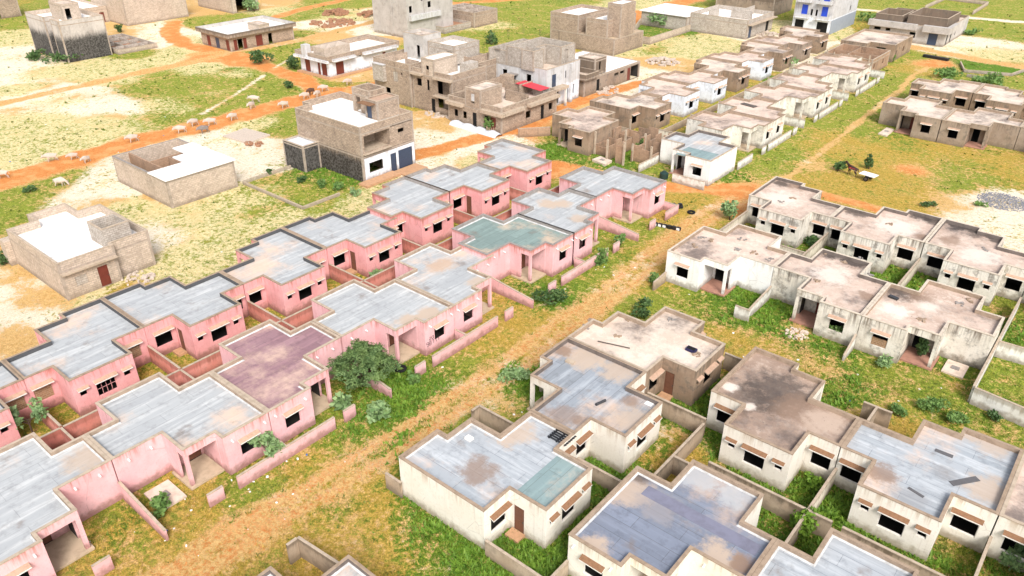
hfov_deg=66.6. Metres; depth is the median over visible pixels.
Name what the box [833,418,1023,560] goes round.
cream house
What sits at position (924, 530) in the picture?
window
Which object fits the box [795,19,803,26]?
door
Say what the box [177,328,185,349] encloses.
door
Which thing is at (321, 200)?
plot kerb
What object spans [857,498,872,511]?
window
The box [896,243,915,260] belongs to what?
window
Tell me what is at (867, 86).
street wall
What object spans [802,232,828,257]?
yard wall
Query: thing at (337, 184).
bush
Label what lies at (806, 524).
bush
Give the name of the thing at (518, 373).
bush
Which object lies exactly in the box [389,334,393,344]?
door
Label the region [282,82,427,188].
two storey house
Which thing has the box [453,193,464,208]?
window
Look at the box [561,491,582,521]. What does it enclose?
window
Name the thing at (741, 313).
yard wall
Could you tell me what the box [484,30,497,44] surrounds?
bush
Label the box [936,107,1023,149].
cement house
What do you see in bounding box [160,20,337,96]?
branch road
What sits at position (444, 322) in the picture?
window
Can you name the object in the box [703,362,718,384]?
window
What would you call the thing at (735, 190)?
cross track
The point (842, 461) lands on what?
window
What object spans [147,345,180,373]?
yard wall
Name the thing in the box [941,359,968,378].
tank cover
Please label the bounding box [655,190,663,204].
window
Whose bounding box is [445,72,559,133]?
balcony block house
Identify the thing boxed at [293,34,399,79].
white shop house
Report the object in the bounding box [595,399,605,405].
felt roll
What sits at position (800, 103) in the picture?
pale house
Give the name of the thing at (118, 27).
bush
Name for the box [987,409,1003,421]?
bush
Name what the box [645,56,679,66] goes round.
rubble heap
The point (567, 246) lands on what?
window
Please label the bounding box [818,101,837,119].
street wall
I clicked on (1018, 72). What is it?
foundation wall
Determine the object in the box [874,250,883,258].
window
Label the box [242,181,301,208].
plot kerb
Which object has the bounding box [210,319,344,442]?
pink house
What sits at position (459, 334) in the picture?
return wall
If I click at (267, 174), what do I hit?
plot kerb
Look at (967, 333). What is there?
weathered house
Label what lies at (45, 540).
door
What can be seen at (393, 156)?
door
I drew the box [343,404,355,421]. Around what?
gate panel
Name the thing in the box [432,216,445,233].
window
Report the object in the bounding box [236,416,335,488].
street wall
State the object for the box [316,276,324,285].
window
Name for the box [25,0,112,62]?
black footed house
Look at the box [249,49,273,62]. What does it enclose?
bush
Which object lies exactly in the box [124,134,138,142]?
cow
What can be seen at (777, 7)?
blank grey building
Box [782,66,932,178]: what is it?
foot track
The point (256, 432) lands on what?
window
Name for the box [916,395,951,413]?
bush
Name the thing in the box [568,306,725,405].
cement house
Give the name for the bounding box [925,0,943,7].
plot wall
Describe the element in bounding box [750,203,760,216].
window
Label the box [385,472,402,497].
yard wall
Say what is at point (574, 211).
pink house
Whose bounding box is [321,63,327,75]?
door
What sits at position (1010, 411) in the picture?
yard wall
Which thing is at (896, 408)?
bush
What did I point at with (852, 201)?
field track
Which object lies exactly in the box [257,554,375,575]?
cream house
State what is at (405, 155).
door
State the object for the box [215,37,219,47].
door
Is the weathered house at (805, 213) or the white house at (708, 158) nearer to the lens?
the weathered house at (805, 213)
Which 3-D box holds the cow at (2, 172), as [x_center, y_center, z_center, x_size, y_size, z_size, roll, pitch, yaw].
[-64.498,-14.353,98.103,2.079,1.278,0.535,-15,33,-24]
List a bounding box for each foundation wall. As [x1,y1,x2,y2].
[964,69,1011,75]
[1012,69,1023,75]
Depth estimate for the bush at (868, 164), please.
101.45 m
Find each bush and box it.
[0,250,8,265]
[22,185,37,192]
[25,48,47,60]
[40,51,82,63]
[114,24,122,32]
[149,491,171,518]
[242,0,259,11]
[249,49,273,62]
[282,80,292,87]
[285,55,299,68]
[296,175,307,182]
[316,179,326,187]
[329,391,351,410]
[332,181,343,190]
[350,186,361,196]
[365,400,390,423]
[369,268,383,275]
[406,370,420,385]
[483,116,493,128]
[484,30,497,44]
[497,367,530,383]
[531,288,568,305]
[594,247,608,265]
[614,233,625,244]
[630,297,652,319]
[647,11,666,24]
[648,272,658,283]
[720,200,738,219]
[785,56,798,63]
[788,505,822,538]
[803,234,818,245]
[803,471,823,490]
[829,325,843,333]
[833,161,847,171]
[856,11,875,20]
[864,153,873,168]
[875,353,893,367]
[890,402,907,416]
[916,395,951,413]
[919,201,937,206]
[933,66,963,79]
[946,409,969,423]
[963,28,982,34]
[971,71,1004,85]
[973,200,988,206]
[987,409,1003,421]
[998,543,1023,572]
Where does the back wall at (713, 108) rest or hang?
on the ground at (198, 234)
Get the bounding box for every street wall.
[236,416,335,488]
[432,316,497,366]
[561,247,608,285]
[665,204,678,220]
[767,130,791,150]
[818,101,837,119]
[859,79,875,93]
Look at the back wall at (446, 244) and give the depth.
80.16 m
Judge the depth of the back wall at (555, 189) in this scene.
92.41 m
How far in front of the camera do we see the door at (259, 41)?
162.20 m
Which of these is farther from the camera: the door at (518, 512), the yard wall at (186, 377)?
the yard wall at (186, 377)
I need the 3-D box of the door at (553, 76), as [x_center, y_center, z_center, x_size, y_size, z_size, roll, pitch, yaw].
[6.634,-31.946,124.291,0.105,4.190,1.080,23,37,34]
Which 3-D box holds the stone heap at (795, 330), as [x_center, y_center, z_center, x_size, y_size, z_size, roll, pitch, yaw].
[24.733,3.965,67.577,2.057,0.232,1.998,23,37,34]
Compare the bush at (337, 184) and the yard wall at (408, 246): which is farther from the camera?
the bush at (337, 184)
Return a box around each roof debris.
[692,351,700,356]
[916,317,926,322]
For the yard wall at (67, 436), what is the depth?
53.92 m
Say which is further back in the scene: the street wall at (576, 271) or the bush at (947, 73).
the bush at (947, 73)
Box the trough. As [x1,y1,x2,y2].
[923,54,949,60]
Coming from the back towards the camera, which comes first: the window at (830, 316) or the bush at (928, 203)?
the bush at (928, 203)
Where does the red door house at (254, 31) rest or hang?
on the ground at (198, 234)
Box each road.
[0,52,233,106]
[0,82,374,189]
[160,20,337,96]
[187,20,373,55]
[272,0,350,17]
[453,0,519,4]
[636,0,706,22]
[857,8,1023,22]
[910,45,1023,68]
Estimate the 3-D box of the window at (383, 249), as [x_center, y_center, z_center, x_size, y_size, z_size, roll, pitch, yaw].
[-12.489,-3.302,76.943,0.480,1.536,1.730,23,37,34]
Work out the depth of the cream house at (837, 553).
42.48 m
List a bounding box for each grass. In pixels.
[0,0,1023,575]
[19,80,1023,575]
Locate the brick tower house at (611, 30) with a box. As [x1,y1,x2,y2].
[550,0,643,55]
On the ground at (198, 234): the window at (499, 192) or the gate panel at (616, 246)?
the gate panel at (616, 246)
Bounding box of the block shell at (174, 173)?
[112,138,237,208]
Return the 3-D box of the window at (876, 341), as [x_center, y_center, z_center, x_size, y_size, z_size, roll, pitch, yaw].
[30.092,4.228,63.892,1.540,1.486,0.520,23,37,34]
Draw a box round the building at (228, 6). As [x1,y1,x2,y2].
[198,0,258,13]
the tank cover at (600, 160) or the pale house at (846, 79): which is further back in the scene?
the pale house at (846, 79)
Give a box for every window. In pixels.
[0,420,10,433]
[2,390,27,410]
[5,562,31,575]
[29,378,54,402]
[75,273,88,285]
[76,384,89,396]
[93,371,117,395]
[121,364,132,375]
[124,339,142,358]
[152,325,174,347]
[195,331,205,341]
[208,320,229,341]
[231,314,241,324]
[233,293,244,308]
[237,429,260,454]
[247,285,263,302]
[282,404,303,428]
[286,290,294,299]
[297,280,314,300]
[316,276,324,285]
[332,248,347,265]
[377,244,392,262]
[393,71,397,81]
[394,219,405,232]
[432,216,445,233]
[433,319,448,339]
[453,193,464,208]
[462,302,477,322]
[489,501,512,532]
[491,190,502,205]
[535,171,545,185]
[549,511,560,525]
[559,244,570,261]
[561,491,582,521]
[565,445,576,454]
[572,135,582,146]
[576,430,593,456]
[578,554,604,575]
[579,233,590,249]
[581,481,591,494]
[627,439,636,450]
[636,384,645,391]
[636,422,654,449]
[649,368,664,390]
[653,415,661,425]
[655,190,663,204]
[674,262,689,278]
[690,163,702,176]
[696,375,704,385]
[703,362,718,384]
[713,403,734,423]
[717,356,724,363]
[724,436,737,448]
[740,443,767,469]
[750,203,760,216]
[769,219,785,235]
[771,458,784,470]
[788,226,796,233]
[801,4,808,13]
[809,445,834,470]
[811,220,826,235]
[821,6,828,16]
[827,314,846,333]
[829,225,842,240]
[839,458,865,483]
[841,240,849,248]
[852,243,871,260]
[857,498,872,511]
[870,328,890,348]
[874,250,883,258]
[877,506,909,535]
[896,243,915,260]
[915,524,930,538]
[920,122,931,133]
[926,252,945,269]
[943,269,953,278]
[947,127,959,138]
[949,507,984,536]
[954,96,967,106]
[956,273,978,291]
[982,280,992,289]
[999,529,1023,559]
[1003,273,1023,291]
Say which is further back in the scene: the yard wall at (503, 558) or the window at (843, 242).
the window at (843, 242)
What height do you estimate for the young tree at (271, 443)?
2.207 m
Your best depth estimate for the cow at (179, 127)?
113.38 m
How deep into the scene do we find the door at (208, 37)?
162.16 m
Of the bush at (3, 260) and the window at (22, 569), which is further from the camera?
the bush at (3, 260)
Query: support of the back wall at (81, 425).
on the ground at (198, 234)
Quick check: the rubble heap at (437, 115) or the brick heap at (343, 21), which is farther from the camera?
the brick heap at (343, 21)
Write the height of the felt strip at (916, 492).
0.027 m
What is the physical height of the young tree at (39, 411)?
2.728 m
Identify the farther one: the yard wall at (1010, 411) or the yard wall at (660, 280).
the yard wall at (660, 280)
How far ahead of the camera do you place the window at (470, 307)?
66.98 m
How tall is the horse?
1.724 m
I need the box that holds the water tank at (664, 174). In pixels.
[659,170,668,179]
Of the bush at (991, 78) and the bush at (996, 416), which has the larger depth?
the bush at (991, 78)
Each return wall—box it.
[455,329,465,339]
[574,257,584,266]
[664,201,676,209]
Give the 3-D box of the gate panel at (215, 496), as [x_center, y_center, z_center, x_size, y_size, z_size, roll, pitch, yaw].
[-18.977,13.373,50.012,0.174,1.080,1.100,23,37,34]
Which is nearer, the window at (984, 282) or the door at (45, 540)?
the door at (45, 540)
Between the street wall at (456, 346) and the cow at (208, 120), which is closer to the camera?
the street wall at (456, 346)
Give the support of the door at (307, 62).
in the white shop house at (340, 58)
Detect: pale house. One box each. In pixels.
[685,110,774,151]
[717,96,785,140]
[743,84,824,118]
[769,72,832,110]
[790,63,864,92]
[811,53,871,86]
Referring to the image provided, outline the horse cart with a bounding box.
[849,168,878,180]
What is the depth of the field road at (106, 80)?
139.78 m
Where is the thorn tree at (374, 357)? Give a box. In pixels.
[326,338,401,392]
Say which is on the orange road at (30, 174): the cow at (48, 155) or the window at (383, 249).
the cow at (48, 155)
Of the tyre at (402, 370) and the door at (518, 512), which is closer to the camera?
the door at (518, 512)
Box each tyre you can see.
[395,364,406,372]
[687,210,695,213]
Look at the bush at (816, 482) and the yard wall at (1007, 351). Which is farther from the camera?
the yard wall at (1007, 351)
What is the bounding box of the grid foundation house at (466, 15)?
[436,3,497,33]
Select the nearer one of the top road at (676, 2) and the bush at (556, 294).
the bush at (556, 294)
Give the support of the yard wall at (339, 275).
on the ground at (198, 234)
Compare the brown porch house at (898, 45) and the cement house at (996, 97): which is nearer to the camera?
the cement house at (996, 97)
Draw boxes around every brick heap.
[244,141,262,146]
[309,18,355,28]
[322,8,348,15]
[357,10,372,17]
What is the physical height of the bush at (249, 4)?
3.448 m
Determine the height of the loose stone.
0.150 m
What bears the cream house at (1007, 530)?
on the ground at (198, 234)
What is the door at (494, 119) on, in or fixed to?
in the balcony block house at (506, 102)
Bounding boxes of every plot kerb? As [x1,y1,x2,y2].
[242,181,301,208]
[243,165,290,182]
[302,192,339,209]
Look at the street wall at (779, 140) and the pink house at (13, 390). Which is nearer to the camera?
the pink house at (13, 390)
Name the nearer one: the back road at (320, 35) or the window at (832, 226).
the window at (832, 226)
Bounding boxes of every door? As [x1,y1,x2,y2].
[42,535,51,543]
[97,264,111,286]
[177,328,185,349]
[189,449,200,459]
[207,35,211,45]
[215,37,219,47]
[226,40,229,50]
[233,40,237,49]
[243,38,246,48]
[255,34,262,45]
[305,59,310,71]
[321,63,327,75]
[336,61,343,74]
[350,251,356,270]
[367,106,371,117]
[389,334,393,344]
[390,153,396,170]
[398,146,411,168]
[432,99,435,111]
[466,195,471,214]
[473,112,476,126]
[490,117,495,129]
[514,505,523,533]
[521,254,524,267]
[541,105,543,118]
[552,74,555,86]
[627,68,629,79]
[663,371,674,394]
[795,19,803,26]
[816,22,827,32]
[909,117,914,128]
[927,33,937,44]
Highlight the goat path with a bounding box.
[201,75,266,114]
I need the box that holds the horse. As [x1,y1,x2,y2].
[844,160,858,176]
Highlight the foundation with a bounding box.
[108,33,157,54]
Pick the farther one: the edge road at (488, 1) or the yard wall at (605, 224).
the edge road at (488, 1)
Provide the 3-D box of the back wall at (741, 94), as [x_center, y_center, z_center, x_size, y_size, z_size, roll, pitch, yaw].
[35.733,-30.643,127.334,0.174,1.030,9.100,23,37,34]
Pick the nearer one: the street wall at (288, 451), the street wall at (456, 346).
the street wall at (288, 451)
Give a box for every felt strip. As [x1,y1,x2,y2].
[908,487,923,497]
[935,449,953,457]
[949,476,979,485]
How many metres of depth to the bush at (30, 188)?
94.62 m
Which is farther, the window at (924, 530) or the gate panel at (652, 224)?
the gate panel at (652, 224)
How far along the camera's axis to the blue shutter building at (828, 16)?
174.19 m
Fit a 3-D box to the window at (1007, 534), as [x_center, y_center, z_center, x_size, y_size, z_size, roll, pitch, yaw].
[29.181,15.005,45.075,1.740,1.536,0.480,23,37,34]
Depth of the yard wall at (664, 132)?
111.05 m
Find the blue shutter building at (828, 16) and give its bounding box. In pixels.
[792,0,858,34]
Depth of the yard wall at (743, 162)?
102.51 m
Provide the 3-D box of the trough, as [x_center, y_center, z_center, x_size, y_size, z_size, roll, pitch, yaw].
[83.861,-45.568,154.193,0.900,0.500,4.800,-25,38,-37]
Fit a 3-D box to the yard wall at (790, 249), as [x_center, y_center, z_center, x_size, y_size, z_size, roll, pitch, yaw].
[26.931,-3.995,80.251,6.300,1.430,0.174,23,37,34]
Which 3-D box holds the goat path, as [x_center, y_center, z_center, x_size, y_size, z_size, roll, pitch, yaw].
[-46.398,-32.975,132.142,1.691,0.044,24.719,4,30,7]
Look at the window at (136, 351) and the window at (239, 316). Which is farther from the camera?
the window at (239, 316)
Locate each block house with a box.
[0,0,21,18]
[0,203,155,300]
[48,0,188,25]
[371,28,495,114]
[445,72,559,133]
[488,30,579,105]
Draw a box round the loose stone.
[464,434,473,441]
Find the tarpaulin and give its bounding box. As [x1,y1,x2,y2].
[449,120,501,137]
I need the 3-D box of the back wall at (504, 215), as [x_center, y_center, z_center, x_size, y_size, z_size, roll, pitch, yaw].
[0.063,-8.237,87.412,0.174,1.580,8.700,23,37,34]
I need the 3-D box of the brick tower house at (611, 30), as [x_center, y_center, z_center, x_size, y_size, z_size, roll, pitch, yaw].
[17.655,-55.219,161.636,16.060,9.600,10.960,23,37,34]
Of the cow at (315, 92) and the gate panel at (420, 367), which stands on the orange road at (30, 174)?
the cow at (315, 92)
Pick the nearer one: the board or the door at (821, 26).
the board
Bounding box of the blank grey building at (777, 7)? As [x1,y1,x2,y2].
[715,0,792,15]
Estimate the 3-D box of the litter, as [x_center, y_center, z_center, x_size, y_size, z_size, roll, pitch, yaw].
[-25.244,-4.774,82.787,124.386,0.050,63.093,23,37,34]
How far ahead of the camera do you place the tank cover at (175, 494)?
50.88 m
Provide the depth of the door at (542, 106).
119.72 m
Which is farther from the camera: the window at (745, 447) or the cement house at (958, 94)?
the cement house at (958, 94)
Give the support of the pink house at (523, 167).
on the ground at (198, 234)
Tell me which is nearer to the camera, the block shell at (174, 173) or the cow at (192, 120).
the block shell at (174, 173)
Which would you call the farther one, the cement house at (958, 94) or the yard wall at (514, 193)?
the cement house at (958, 94)
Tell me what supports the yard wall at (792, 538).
on the ground at (198, 234)
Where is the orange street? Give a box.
[415,80,641,160]
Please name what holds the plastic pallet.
on the cream house at (526, 476)
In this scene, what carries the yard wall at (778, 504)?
on the ground at (198, 234)
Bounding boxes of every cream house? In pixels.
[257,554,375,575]
[398,410,592,549]
[527,336,662,473]
[567,459,776,575]
[706,346,859,491]
[752,527,919,575]
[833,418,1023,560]
[986,453,1023,571]
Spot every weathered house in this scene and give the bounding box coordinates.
[747,176,842,247]
[770,248,889,345]
[826,206,943,273]
[853,279,1004,370]
[917,219,1023,306]
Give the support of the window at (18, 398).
in the pink house at (13, 390)
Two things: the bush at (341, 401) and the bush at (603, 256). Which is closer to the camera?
the bush at (341, 401)
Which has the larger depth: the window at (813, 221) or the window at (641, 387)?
the window at (813, 221)
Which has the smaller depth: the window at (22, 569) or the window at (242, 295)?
the window at (22, 569)
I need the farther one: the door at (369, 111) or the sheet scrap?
the door at (369, 111)
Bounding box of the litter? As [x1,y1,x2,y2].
[9,122,919,555]
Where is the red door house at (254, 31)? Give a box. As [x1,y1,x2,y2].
[195,15,295,51]
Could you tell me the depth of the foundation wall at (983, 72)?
144.16 m
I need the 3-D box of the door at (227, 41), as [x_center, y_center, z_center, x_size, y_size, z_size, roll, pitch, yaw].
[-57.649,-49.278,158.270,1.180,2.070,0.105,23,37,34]
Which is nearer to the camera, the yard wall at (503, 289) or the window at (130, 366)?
the window at (130, 366)
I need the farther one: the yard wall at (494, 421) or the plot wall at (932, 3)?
the plot wall at (932, 3)
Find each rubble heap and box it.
[121,270,155,285]
[424,110,448,118]
[596,85,618,94]
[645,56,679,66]
[756,30,778,36]
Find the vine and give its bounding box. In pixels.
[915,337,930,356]
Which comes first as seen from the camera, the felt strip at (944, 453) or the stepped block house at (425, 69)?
the felt strip at (944, 453)
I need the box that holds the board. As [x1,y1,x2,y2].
[740,103,756,107]
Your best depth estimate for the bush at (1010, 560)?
45.50 m
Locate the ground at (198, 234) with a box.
[0,0,1023,575]
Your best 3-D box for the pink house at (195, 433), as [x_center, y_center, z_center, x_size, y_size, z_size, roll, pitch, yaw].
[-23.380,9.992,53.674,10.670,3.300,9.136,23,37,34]
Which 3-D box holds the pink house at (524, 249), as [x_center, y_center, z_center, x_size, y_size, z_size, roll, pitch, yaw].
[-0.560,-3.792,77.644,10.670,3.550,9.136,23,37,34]
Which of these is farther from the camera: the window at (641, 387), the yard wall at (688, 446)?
the window at (641, 387)
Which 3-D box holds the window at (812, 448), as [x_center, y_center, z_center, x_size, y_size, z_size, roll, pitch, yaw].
[20.340,11.322,51.484,1.580,1.536,0.480,23,37,34]
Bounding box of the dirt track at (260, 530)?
[146,184,760,575]
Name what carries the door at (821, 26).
in the blue shutter building at (828, 16)
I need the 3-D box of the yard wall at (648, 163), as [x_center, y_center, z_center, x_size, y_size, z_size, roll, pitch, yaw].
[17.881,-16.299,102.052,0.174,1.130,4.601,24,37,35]
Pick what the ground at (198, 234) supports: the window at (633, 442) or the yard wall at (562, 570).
the yard wall at (562, 570)
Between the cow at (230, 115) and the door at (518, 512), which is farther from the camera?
the cow at (230, 115)
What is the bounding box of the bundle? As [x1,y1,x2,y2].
[888,294,898,300]
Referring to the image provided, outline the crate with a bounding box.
[685,345,697,352]
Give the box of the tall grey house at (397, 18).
[372,0,452,37]
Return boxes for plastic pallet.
[548,429,576,445]
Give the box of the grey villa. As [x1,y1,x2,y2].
[868,7,969,46]
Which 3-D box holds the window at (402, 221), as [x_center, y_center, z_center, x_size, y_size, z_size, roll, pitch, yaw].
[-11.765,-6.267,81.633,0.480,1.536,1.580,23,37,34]
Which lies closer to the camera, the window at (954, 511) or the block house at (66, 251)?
the window at (954, 511)
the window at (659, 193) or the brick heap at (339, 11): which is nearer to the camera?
the window at (659, 193)
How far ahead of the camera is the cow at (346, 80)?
136.05 m
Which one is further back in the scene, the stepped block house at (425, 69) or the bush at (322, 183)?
the stepped block house at (425, 69)
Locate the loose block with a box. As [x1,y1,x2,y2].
[565,358,575,364]
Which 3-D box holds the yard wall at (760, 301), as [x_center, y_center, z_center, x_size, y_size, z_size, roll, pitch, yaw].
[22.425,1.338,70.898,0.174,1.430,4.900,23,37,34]
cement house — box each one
[552,106,618,155]
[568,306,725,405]
[590,92,671,129]
[693,56,750,91]
[740,40,792,71]
[749,35,812,61]
[779,25,828,53]
[878,95,954,141]
[908,78,983,109]
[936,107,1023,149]
[969,83,1023,119]
[1014,124,1023,151]
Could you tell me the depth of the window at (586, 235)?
78.52 m
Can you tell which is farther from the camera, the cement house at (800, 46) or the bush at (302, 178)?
the cement house at (800, 46)
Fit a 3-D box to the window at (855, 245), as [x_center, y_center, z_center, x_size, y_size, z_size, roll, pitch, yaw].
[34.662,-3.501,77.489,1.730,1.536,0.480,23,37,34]
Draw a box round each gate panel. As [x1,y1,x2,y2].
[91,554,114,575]
[206,485,225,507]
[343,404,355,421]
[414,360,425,374]
[505,306,512,321]
[548,280,556,292]
[613,241,619,253]
[649,218,655,229]
[761,145,766,154]
[792,126,797,135]
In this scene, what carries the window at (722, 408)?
in the cream house at (774, 420)
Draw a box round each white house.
[638,76,699,116]
[654,69,727,103]
[659,129,737,185]
[665,223,789,296]
[707,50,773,80]
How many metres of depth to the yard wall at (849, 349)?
64.55 m
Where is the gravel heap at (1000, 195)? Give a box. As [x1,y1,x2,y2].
[977,192,1023,211]
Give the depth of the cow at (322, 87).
132.56 m
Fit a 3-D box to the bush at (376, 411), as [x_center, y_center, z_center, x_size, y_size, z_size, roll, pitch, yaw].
[-9.829,9.030,57.351,1.895,1.418,2.025,-1,30,-1]
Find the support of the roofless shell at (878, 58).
on the ground at (198, 234)
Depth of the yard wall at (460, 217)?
86.36 m
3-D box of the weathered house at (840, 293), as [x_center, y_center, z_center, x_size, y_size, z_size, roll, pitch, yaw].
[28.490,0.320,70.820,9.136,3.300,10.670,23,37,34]
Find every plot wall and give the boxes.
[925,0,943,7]
[949,0,987,4]
[972,1,988,14]
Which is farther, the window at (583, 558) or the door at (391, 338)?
the door at (391, 338)
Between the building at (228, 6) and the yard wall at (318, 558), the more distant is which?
the building at (228, 6)
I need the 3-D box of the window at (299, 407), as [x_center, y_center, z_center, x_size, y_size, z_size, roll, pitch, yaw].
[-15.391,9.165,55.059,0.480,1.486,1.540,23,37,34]
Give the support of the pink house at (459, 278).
on the ground at (198, 234)
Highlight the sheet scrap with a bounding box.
[644,401,652,406]
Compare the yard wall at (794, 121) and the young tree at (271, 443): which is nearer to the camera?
the young tree at (271, 443)
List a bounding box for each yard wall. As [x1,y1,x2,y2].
[29,398,61,430]
[60,427,74,442]
[118,481,168,540]
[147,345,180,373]
[180,369,194,383]
[247,300,281,322]
[281,320,295,330]
[286,537,300,564]
[297,536,338,572]
[329,264,363,283]
[347,364,391,397]
[363,280,377,287]
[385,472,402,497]
[402,238,420,253]
[453,208,475,223]
[471,405,478,420]
[479,405,512,432]
[485,539,541,575]
[489,275,533,308]
[509,186,526,199]
[518,127,550,136]
[551,559,568,575]
[577,457,621,491]
[598,216,638,241]
[635,18,640,28]
[638,155,658,171]
[643,36,649,44]
[647,392,706,435]
[649,25,690,44]
[652,272,666,290]
[654,423,704,479]
[658,129,672,137]
[672,173,704,189]
[672,455,689,475]
[708,461,832,538]
[720,210,748,231]
[722,352,741,370]
[733,305,750,321]
[737,153,752,169]
[749,285,771,317]
[780,244,804,254]
[784,115,804,127]
[785,511,805,545]
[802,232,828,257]
[808,467,837,509]
[831,90,848,100]
[841,526,944,575]
[842,334,856,360]
[859,401,892,428]
[867,407,877,422]
[869,69,884,78]
[897,258,920,286]
[967,297,1021,401]
[969,387,1023,426]
[974,536,992,575]
[994,340,1023,364]
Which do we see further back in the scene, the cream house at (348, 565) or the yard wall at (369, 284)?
the yard wall at (369, 284)
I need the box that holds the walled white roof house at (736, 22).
[639,3,777,38]
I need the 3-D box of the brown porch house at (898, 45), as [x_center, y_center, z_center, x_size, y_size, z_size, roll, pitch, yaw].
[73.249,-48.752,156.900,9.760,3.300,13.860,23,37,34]
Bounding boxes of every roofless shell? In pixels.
[593,119,669,165]
[824,43,890,69]
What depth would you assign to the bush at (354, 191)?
93.61 m
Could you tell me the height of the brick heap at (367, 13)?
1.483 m
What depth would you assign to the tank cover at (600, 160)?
103.72 m
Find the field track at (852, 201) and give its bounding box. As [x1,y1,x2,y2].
[813,188,882,211]
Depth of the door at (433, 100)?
122.49 m
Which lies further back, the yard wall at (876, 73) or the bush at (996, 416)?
the yard wall at (876, 73)
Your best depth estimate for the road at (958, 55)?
155.47 m
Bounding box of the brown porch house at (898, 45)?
[840,29,913,61]
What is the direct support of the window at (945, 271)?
in the weathered house at (953, 254)
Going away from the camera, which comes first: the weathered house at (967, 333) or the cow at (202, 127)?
the weathered house at (967, 333)
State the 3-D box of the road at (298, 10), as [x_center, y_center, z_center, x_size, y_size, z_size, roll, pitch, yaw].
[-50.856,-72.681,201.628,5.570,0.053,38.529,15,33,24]
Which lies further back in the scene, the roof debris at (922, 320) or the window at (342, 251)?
the window at (342, 251)
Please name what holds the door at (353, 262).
in the pink house at (365, 243)
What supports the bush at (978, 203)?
on the ground at (198, 234)
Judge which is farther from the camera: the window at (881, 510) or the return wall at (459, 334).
the return wall at (459, 334)
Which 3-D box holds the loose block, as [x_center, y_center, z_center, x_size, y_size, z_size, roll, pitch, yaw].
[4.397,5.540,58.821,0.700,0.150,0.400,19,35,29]
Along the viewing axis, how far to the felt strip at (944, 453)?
50.09 m
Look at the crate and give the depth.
60.08 m
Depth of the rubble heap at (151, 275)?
75.77 m
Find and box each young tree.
[7,397,48,432]
[247,431,285,457]
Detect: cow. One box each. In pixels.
[0,170,8,177]
[40,153,57,161]
[52,177,69,185]
[65,153,78,159]
[79,156,90,162]
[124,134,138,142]
[172,125,186,133]
[186,118,198,126]
[196,125,209,133]
[203,118,216,124]
[226,113,237,119]
[246,102,255,108]
[247,95,259,101]
[277,101,288,108]
[299,92,309,97]
[306,88,314,94]
[313,90,320,96]
[317,85,328,90]
[343,78,351,83]
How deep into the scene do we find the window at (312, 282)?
70.32 m
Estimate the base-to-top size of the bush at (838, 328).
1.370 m
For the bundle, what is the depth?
67.14 m
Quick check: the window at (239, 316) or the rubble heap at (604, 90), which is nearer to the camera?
the window at (239, 316)
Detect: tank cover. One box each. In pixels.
[144,480,186,507]
[592,156,611,165]
[878,127,893,136]
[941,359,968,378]
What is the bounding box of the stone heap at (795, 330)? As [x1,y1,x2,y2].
[785,327,808,340]
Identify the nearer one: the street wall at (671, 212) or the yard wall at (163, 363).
the yard wall at (163, 363)
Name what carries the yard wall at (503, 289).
on the ground at (198, 234)
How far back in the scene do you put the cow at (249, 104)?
123.70 m
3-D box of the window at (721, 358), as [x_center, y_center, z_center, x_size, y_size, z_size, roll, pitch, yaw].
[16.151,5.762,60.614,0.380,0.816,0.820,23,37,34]
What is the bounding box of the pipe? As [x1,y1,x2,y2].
[598,341,629,348]
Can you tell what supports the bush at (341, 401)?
on the ground at (198, 234)
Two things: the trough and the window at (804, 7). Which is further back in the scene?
the window at (804, 7)
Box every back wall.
[40,427,64,449]
[63,369,182,437]
[181,321,281,377]
[282,281,362,327]
[364,265,395,286]
[436,237,452,250]
[494,208,511,219]
[549,185,558,192]
[658,118,686,132]
[705,104,717,111]
[717,91,743,108]
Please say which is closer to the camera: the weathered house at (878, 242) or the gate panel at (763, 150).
the weathered house at (878, 242)
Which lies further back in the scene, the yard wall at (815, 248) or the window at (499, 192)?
the window at (499, 192)
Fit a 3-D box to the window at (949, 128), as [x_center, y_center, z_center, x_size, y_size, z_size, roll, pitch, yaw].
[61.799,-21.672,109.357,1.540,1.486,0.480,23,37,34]
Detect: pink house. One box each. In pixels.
[0,360,31,447]
[0,432,122,575]
[3,298,150,416]
[84,371,270,492]
[101,271,248,359]
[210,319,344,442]
[220,227,329,316]
[282,208,402,277]
[310,279,454,364]
[367,176,453,245]
[394,242,493,332]
[405,162,509,215]
[451,213,573,283]
[477,138,551,191]
[511,187,599,264]
[559,166,666,225]
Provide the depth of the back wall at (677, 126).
115.53 m
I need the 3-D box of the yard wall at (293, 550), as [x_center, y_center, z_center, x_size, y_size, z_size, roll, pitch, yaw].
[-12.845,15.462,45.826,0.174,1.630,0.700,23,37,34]
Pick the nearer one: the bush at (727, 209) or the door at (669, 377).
the door at (669, 377)
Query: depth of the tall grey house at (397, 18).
170.70 m
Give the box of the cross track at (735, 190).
[551,160,757,196]
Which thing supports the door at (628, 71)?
in the white roof house at (598, 71)
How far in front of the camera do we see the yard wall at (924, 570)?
44.95 m
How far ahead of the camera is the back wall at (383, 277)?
74.37 m
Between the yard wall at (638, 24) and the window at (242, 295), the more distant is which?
the yard wall at (638, 24)
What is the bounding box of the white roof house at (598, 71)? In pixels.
[575,50,639,96]
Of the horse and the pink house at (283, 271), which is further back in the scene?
the horse

